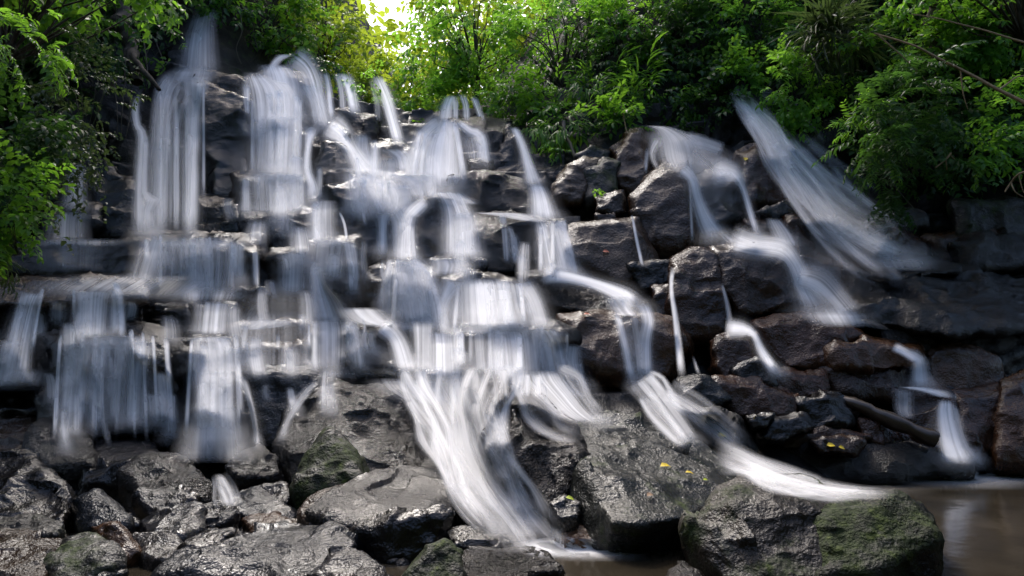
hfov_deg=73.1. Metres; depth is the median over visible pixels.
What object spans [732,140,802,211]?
rock block
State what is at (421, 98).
fern
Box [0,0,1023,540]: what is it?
cliff
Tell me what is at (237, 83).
rock block
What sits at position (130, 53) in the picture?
bare tree
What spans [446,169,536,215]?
rock block
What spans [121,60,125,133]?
hanging root
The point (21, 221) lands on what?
leafy shrub
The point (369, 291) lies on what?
rock block
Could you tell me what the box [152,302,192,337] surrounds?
rock block
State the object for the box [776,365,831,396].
rock block
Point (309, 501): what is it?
boulder
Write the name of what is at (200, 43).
waterfall
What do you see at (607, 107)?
leafy shrub
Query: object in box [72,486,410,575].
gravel
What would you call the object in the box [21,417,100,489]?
boulder
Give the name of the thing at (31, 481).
boulder
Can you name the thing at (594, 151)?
rock block
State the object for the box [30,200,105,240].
rock ledge
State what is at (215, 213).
rock block
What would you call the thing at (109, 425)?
rock block
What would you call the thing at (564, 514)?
boulder
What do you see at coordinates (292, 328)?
rock ledge
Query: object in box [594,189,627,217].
rock block
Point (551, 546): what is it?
pool foam
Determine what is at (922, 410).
rock block
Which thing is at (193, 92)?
waterfall
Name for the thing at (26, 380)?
rock block
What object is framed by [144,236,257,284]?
waterfall
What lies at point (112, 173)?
rock block
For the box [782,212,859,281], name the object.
rock block
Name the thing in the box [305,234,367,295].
rock block
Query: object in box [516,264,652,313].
rock ledge
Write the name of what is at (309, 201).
rock block
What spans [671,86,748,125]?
leafy shrub
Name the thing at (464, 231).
waterfall
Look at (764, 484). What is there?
waterfall
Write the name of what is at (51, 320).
rock block
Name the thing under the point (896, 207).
fern
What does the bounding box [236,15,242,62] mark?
hanging root
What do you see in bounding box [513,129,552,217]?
waterfall
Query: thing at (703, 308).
rock block
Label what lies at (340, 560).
boulder
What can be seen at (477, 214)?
rock ledge
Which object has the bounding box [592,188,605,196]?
leafy shrub
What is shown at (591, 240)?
rock block
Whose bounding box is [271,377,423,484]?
boulder
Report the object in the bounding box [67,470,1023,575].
water
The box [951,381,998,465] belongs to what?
rock block
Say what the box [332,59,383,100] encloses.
leafy shrub
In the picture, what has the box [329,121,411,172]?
waterfall
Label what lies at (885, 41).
bare branch
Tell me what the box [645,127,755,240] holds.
waterfall
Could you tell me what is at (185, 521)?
boulder
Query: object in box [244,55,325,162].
waterfall
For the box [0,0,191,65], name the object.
tree
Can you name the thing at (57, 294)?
rock ledge
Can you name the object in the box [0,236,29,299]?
leafy shrub
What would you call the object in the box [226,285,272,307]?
boulder
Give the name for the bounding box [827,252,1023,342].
rock ledge
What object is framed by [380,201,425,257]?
waterfall
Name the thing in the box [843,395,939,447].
log
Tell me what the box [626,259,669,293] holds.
rock block
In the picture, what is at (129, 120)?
hanging root
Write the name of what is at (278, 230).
rock block
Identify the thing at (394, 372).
rock slab
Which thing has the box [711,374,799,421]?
rock block
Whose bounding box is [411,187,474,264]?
rock block
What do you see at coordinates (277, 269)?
rock block
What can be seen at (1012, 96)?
bare branch
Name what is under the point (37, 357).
rock block
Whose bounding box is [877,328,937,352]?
boulder
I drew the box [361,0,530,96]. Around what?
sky
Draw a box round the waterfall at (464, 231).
[436,194,474,272]
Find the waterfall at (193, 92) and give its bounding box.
[157,70,204,224]
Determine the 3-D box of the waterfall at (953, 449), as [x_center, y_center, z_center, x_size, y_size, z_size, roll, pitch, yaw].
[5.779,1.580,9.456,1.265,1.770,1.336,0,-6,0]
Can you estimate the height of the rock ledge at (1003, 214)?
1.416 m
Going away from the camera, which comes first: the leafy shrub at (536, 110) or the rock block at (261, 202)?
the rock block at (261, 202)
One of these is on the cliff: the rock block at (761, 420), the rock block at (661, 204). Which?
the rock block at (761, 420)
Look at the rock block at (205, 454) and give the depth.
8.75 m
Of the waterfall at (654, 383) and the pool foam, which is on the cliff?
the waterfall at (654, 383)
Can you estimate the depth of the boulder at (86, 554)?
5.06 m
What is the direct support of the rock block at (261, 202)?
on the cliff
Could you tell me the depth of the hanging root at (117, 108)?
14.20 m
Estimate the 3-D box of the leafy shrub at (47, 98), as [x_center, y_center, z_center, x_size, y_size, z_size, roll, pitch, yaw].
[-6.550,-2.797,10.547,1.744,2.534,1.502,4,-7,-36]
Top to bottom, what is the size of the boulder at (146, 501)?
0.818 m
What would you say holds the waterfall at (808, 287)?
on the rock block at (799, 339)
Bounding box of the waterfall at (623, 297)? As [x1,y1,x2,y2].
[539,222,651,378]
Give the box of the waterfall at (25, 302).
[0,290,42,380]
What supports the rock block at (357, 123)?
on the cliff
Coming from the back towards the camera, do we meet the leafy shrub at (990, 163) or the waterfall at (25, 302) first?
the leafy shrub at (990, 163)
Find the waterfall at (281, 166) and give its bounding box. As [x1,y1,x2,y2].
[244,118,302,288]
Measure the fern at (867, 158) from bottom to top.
1.774 m
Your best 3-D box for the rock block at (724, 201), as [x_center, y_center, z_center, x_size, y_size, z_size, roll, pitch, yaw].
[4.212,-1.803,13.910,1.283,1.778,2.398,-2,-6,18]
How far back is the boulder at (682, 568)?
4.74 m
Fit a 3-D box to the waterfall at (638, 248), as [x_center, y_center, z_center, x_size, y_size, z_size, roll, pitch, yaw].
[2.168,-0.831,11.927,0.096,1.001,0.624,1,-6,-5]
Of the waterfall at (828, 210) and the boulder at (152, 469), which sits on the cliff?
the waterfall at (828, 210)
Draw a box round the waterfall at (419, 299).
[382,259,443,327]
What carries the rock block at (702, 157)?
on the cliff
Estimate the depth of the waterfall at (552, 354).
9.74 m
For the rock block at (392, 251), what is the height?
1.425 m
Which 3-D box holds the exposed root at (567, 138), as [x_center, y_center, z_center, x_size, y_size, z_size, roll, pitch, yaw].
[1.244,-3.240,15.208,0.131,1.192,0.899,1,-6,-13]
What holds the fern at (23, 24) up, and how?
on the cliff
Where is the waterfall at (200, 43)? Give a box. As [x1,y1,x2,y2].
[191,14,205,65]
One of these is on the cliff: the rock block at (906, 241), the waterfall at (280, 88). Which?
the rock block at (906, 241)
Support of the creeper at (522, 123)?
attached to the cliff
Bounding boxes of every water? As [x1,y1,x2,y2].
[40,144,578,437]
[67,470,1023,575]
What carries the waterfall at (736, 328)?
on the rock block at (750, 395)
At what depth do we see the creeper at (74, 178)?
10.05 m
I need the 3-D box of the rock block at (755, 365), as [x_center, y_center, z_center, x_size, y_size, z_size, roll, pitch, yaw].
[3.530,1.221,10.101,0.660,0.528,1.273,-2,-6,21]
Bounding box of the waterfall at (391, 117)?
[375,78,400,139]
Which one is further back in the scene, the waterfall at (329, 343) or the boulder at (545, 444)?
the waterfall at (329, 343)
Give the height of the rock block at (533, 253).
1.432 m
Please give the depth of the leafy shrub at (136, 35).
14.50 m
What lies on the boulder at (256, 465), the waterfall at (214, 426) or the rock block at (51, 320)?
the waterfall at (214, 426)
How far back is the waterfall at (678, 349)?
10.33 m
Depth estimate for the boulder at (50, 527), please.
5.68 m
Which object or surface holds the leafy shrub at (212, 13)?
on the cliff
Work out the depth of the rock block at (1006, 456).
9.39 m
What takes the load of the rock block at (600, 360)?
on the cliff
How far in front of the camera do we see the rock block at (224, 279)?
11.25 m
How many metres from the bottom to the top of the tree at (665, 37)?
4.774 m
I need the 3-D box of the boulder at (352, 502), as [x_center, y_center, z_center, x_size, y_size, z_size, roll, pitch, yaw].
[-1.137,2.313,6.699,1.302,1.064,2.199,0,-6,0]
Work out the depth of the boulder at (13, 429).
8.71 m
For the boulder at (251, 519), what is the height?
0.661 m
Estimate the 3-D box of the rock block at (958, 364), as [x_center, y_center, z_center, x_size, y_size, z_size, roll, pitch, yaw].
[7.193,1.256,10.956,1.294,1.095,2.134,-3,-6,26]
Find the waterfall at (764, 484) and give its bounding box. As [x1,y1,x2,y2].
[753,477,849,494]
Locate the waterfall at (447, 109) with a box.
[441,97,482,119]
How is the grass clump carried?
on the cliff
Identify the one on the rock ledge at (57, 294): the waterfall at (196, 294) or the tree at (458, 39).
the waterfall at (196, 294)
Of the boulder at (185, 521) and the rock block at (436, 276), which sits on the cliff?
the rock block at (436, 276)
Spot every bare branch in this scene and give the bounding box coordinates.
[874,33,1023,108]
[878,34,928,86]
[911,14,1023,43]
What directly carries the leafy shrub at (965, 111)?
on the cliff
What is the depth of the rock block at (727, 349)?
10.02 m
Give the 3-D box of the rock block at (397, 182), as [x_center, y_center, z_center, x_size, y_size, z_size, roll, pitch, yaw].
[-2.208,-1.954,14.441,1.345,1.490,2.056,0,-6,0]
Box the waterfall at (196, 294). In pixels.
[95,280,223,298]
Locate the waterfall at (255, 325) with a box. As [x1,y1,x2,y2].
[230,307,288,364]
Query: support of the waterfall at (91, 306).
on the rock block at (109, 425)
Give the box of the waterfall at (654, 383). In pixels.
[640,372,684,441]
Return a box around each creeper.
[29,123,115,256]
[467,35,527,116]
[503,112,532,126]
[659,99,714,147]
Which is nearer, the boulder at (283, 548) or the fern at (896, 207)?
the boulder at (283, 548)
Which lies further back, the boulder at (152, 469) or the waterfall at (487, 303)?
the waterfall at (487, 303)
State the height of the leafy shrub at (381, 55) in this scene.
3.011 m
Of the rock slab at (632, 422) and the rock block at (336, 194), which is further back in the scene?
the rock block at (336, 194)
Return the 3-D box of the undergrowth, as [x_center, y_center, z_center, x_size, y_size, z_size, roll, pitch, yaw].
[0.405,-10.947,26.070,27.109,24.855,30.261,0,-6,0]
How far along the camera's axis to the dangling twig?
11.63 m
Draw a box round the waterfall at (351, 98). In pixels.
[324,74,356,115]
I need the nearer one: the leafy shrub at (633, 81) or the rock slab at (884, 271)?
the rock slab at (884, 271)
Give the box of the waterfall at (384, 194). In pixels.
[352,169,433,211]
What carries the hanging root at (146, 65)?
hanging from the cliff
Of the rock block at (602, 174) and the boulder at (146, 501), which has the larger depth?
the rock block at (602, 174)
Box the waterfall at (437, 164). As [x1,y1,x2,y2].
[410,120,487,183]
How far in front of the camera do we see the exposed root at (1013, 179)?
10.93 m
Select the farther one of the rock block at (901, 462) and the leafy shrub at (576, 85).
the leafy shrub at (576, 85)
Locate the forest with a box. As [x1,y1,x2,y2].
[304,0,560,110]
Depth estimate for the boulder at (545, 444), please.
6.68 m
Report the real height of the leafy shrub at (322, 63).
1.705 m
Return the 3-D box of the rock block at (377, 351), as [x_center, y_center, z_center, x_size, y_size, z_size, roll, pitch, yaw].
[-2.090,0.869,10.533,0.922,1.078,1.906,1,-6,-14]
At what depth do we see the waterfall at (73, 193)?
12.15 m
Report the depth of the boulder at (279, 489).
6.98 m
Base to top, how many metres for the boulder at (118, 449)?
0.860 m
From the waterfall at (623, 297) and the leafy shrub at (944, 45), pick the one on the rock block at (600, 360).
the waterfall at (623, 297)
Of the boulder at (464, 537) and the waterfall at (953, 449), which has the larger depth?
the waterfall at (953, 449)
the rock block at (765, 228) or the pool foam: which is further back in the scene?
the rock block at (765, 228)
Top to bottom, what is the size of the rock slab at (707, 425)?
1.023 m
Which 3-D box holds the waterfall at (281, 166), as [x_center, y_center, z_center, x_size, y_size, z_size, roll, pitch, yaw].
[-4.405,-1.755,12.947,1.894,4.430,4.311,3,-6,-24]
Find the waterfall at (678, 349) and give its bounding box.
[670,272,682,367]
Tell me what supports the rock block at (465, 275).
on the cliff
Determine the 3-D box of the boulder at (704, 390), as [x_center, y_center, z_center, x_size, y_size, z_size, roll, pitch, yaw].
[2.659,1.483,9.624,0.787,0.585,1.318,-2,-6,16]
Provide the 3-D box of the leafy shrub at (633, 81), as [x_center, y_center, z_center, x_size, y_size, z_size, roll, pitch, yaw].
[3.274,-4.063,16.170,2.581,3.556,2.417,3,-6,-24]
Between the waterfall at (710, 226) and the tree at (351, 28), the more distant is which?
the tree at (351, 28)
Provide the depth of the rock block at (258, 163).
14.70 m
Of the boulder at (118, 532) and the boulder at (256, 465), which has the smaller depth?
the boulder at (118, 532)
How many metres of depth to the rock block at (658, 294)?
11.17 m
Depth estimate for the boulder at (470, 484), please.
7.08 m
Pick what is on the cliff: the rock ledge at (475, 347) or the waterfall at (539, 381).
the rock ledge at (475, 347)
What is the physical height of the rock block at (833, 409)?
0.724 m
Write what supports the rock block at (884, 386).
on the cliff
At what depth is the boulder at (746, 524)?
5.15 m
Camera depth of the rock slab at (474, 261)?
11.71 m
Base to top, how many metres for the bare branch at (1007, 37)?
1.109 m
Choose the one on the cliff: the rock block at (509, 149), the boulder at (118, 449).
the rock block at (509, 149)
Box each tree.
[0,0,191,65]
[106,1,160,94]
[232,0,338,68]
[274,0,380,96]
[400,0,536,108]
[486,0,639,87]
[582,0,721,77]
[632,0,746,99]
[864,0,1023,72]
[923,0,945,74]
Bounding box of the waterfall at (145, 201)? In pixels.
[133,101,155,226]
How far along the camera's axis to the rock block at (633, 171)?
13.97 m
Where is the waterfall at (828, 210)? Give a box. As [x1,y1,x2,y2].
[735,92,896,258]
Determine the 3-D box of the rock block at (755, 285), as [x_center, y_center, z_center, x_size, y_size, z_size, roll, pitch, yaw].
[4.396,-0.101,12.167,1.807,1.756,2.836,-2,-6,16]
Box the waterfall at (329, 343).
[308,309,428,367]
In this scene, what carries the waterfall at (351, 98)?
on the cliff
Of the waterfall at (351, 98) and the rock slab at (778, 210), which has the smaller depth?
the rock slab at (778, 210)
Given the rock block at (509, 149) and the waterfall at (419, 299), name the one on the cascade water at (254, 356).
the waterfall at (419, 299)
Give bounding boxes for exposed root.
[562,120,574,156]
[935,153,956,168]
[1004,171,1023,196]
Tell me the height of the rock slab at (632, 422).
0.981 m
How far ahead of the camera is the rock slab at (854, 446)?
8.74 m
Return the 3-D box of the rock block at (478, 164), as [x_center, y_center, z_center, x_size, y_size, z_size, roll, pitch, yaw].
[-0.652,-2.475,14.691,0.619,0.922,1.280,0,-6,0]
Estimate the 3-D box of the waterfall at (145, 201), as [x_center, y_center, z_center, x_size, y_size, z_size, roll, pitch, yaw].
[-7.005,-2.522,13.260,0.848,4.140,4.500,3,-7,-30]
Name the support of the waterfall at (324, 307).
on the cascade water at (254, 356)
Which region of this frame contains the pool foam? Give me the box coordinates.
[535,539,607,553]
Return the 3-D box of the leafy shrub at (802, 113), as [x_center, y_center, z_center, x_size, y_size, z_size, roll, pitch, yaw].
[6.318,-4.126,14.709,2.308,2.368,1.877,0,-6,0]
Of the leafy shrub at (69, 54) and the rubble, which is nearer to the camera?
the rubble
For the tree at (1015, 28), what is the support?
on the cliff
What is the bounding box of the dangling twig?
[864,126,913,207]
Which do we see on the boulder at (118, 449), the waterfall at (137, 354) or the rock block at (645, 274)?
the waterfall at (137, 354)
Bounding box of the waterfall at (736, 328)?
[728,323,776,371]
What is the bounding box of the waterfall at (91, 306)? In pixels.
[73,283,124,335]
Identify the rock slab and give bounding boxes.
[242,364,325,452]
[382,358,535,420]
[426,252,488,276]
[568,410,735,553]
[581,410,691,454]
[652,392,758,460]
[755,195,806,219]
[756,411,813,445]
[808,433,866,457]
[841,256,961,281]
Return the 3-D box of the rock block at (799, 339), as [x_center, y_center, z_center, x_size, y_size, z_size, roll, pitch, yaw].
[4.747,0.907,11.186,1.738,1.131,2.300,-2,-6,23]
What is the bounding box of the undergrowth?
[0,0,1023,239]
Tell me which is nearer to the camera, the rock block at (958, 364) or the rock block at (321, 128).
the rock block at (958, 364)
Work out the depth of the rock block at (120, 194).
12.23 m
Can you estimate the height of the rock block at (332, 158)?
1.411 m
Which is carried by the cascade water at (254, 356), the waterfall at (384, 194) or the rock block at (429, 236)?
the waterfall at (384, 194)
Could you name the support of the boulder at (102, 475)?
on the streambed
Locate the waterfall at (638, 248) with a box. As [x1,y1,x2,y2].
[632,218,641,261]
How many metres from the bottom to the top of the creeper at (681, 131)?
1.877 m
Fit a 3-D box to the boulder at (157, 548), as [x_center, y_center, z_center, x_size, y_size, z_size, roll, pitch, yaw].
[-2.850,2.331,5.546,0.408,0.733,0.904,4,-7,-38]
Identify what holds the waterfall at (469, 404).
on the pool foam
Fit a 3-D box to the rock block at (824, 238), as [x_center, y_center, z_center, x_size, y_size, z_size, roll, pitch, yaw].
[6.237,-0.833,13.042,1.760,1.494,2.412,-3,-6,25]
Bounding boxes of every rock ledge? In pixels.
[0,233,151,278]
[0,271,150,312]
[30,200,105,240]
[219,316,313,346]
[239,338,312,370]
[438,316,581,380]
[474,209,523,216]
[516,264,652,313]
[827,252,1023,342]
[946,195,1023,235]
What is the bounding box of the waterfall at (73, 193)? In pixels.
[64,147,88,236]
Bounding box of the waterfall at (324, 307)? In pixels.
[313,203,356,320]
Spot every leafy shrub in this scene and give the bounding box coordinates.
[0,74,83,206]
[0,128,76,278]
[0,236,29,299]
[8,3,122,80]
[14,21,150,188]
[41,0,186,89]
[185,0,261,26]
[284,33,349,91]
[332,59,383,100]
[336,39,440,111]
[371,60,468,111]
[384,27,494,110]
[473,60,556,124]
[512,88,572,135]
[518,87,627,163]
[533,43,654,134]
[538,139,571,164]
[574,79,654,140]
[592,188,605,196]
[602,31,708,149]
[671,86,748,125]
[695,32,769,102]
[705,0,820,80]
[755,33,866,142]
[833,0,1011,100]
[906,64,1023,171]
[909,0,1023,92]
[962,68,1023,159]
[965,121,1023,191]
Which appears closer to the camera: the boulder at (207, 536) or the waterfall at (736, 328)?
the boulder at (207, 536)
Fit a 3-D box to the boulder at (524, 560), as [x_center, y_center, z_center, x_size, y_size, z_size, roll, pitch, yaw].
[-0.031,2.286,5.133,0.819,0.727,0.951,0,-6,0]
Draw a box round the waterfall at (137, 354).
[54,331,172,426]
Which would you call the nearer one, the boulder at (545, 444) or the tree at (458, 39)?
the boulder at (545, 444)
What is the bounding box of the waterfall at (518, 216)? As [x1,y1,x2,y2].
[493,213,540,257]
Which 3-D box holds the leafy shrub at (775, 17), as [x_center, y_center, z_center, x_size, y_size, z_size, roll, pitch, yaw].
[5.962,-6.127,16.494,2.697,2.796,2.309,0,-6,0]
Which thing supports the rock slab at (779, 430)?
on the rubble
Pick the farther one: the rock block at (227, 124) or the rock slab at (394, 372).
the rock block at (227, 124)
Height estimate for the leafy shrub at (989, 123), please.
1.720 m
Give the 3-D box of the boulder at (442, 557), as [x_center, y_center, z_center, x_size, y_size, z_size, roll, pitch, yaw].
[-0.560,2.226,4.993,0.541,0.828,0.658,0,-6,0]
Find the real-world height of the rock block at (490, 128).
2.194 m
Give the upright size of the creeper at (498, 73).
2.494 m
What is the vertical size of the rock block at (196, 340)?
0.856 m
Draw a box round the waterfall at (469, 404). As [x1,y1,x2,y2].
[399,370,546,530]
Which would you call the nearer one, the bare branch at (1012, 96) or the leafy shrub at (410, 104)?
the bare branch at (1012, 96)
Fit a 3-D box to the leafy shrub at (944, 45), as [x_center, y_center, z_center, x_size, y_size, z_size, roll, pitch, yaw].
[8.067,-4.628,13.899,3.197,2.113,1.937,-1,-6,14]
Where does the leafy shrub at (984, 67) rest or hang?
on the cliff
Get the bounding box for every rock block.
[0,304,149,339]
[0,338,38,393]
[20,330,48,381]
[33,317,186,439]
[87,171,140,240]
[91,161,123,180]
[119,228,269,302]
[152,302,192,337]
[158,337,200,378]
[182,369,260,466]
[185,331,239,372]
[186,299,242,337]
[189,195,242,232]
[191,69,252,99]
[195,80,257,195]
[228,168,309,211]
[238,206,314,246]
[245,119,311,172]
[263,244,316,304]
[302,193,333,236]
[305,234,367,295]
[310,119,357,162]
[311,141,356,186]
[316,170,394,266]
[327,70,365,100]
[331,107,379,144]
[344,317,396,381]
[357,261,386,306]
[367,137,414,171]
[381,253,450,333]
[382,169,432,216]
[386,207,402,260]
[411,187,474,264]
[440,267,548,323]
[446,113,512,152]
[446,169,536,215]
[467,157,494,170]
[471,213,539,275]
[494,122,533,171]
[528,215,570,270]
[548,156,599,212]
[553,309,694,388]
[566,216,659,292]
[574,145,610,160]
[583,157,620,212]
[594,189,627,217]
[594,212,616,219]
[609,127,653,197]
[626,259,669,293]
[627,158,700,258]
[648,283,667,314]
[664,243,733,350]
[665,133,727,171]
[695,164,747,233]
[707,322,764,375]
[709,236,816,321]
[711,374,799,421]
[729,355,777,386]
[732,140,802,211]
[741,218,791,246]
[745,412,775,430]
[748,311,864,369]
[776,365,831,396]
[779,439,975,485]
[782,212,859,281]
[782,425,872,449]
[796,390,859,429]
[801,212,897,266]
[802,198,932,256]
[818,366,907,405]
[823,334,925,374]
[856,416,943,452]
[883,374,958,441]
[918,229,1015,273]
[925,341,1008,388]
[947,230,1023,271]
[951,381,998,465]
[983,369,1023,475]
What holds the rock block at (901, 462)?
on the cliff
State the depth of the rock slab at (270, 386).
9.04 m
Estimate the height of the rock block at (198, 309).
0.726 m
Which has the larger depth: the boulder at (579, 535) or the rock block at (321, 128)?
the rock block at (321, 128)
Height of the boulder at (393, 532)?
1.168 m
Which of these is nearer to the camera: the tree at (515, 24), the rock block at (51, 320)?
the rock block at (51, 320)
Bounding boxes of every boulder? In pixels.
[0,414,36,450]
[0,448,76,533]
[0,513,66,538]
[0,527,66,575]
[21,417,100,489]
[43,532,126,575]
[71,488,135,533]
[77,457,133,502]
[91,521,141,567]
[93,435,158,460]
[116,451,217,515]
[131,484,201,519]
[132,532,182,569]
[139,501,207,541]
[150,520,363,575]
[176,527,237,549]
[204,497,240,528]
[225,443,285,496]
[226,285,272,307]
[227,486,296,528]
[241,511,297,532]
[258,480,292,506]
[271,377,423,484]
[289,427,369,509]
[297,483,343,524]
[305,465,460,528]
[306,544,387,575]
[348,503,454,563]
[401,538,466,575]
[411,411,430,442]
[445,525,513,549]
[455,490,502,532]
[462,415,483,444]
[462,545,564,575]
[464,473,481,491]
[480,386,591,527]
[548,493,581,542]
[554,523,590,548]
[666,561,704,575]
[674,374,731,406]
[678,471,850,575]
[803,111,854,165]
[812,489,944,575]
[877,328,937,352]
[885,206,930,230]
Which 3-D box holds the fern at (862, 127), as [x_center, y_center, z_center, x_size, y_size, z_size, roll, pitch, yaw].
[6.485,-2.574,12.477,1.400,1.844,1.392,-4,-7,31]
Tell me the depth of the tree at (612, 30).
17.36 m
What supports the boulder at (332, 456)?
on the streambed
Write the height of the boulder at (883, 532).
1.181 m
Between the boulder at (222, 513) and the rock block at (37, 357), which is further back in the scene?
the rock block at (37, 357)
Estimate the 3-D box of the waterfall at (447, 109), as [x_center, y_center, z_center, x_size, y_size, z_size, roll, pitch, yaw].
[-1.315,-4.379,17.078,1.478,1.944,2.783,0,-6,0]
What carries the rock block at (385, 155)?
on the cliff
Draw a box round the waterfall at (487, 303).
[436,281,544,332]
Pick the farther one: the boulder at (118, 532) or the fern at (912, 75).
the fern at (912, 75)
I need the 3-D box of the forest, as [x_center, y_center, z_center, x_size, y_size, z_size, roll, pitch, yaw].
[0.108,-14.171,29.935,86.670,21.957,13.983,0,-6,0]
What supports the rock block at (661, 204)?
on the rock block at (645, 274)
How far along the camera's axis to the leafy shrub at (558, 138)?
15.23 m
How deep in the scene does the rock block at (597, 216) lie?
12.51 m
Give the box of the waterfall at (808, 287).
[734,221,884,328]
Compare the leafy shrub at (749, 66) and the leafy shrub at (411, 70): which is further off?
the leafy shrub at (411, 70)
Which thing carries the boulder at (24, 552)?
on the streambed
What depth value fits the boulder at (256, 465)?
7.56 m
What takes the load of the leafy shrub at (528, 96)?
on the cliff
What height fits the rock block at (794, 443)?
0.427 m
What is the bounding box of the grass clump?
[765,0,915,92]
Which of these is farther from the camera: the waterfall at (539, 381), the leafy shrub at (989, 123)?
the leafy shrub at (989, 123)
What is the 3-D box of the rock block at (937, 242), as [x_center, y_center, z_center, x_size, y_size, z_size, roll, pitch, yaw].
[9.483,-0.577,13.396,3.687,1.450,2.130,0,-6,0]
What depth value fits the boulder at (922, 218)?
13.03 m
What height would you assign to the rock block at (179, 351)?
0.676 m
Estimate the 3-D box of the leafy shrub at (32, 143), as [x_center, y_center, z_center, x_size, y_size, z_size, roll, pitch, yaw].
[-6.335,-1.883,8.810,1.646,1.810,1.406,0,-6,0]
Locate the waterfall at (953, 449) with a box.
[894,346,966,459]
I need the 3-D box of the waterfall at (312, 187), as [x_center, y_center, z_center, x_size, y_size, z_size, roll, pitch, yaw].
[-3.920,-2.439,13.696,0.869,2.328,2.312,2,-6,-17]
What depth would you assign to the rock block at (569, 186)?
13.54 m
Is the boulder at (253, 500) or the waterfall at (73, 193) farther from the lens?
the waterfall at (73, 193)
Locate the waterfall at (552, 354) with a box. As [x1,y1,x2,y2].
[433,326,565,376]
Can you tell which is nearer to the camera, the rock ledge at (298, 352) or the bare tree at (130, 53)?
the rock ledge at (298, 352)
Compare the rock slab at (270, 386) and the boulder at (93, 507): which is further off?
the rock slab at (270, 386)
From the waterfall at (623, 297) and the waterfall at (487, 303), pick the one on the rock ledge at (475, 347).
the waterfall at (487, 303)
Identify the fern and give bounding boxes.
[0,0,77,108]
[412,88,431,122]
[811,95,988,195]
[829,88,911,190]
[836,23,987,178]
[851,140,948,235]
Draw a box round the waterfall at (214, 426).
[186,303,256,453]
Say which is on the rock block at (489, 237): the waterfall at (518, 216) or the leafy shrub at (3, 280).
the waterfall at (518, 216)
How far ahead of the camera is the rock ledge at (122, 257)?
11.03 m
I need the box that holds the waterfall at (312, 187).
[304,129,321,196]
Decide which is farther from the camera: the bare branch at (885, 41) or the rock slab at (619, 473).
the bare branch at (885, 41)
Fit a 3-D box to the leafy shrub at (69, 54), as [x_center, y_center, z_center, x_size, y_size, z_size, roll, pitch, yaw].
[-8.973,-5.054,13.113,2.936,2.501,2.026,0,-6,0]
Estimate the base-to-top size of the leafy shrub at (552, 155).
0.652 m
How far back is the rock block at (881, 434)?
9.20 m
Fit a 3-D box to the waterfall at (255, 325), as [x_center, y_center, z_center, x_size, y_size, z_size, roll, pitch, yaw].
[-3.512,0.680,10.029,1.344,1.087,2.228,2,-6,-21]
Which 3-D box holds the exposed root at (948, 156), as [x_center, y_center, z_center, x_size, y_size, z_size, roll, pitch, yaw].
[7.223,-2.102,11.471,0.417,0.297,0.032,0,-6,0]
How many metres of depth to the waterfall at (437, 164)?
14.70 m
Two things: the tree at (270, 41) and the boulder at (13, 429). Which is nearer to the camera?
the boulder at (13, 429)
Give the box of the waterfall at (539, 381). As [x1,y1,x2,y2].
[520,373,587,418]
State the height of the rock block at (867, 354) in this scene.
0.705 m
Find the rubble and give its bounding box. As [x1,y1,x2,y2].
[855,379,954,425]
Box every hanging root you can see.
[113,79,117,138]
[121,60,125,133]
[125,98,130,138]
[139,39,147,98]
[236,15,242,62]
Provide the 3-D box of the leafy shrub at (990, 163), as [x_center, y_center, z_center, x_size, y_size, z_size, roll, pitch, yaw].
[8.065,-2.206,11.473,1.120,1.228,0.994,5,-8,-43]
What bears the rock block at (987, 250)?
on the cliff
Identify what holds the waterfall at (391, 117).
on the cliff
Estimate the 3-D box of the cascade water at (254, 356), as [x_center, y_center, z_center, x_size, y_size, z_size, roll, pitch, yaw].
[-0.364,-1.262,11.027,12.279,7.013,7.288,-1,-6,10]
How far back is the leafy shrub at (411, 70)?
19.73 m
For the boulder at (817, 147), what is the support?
on the cliff

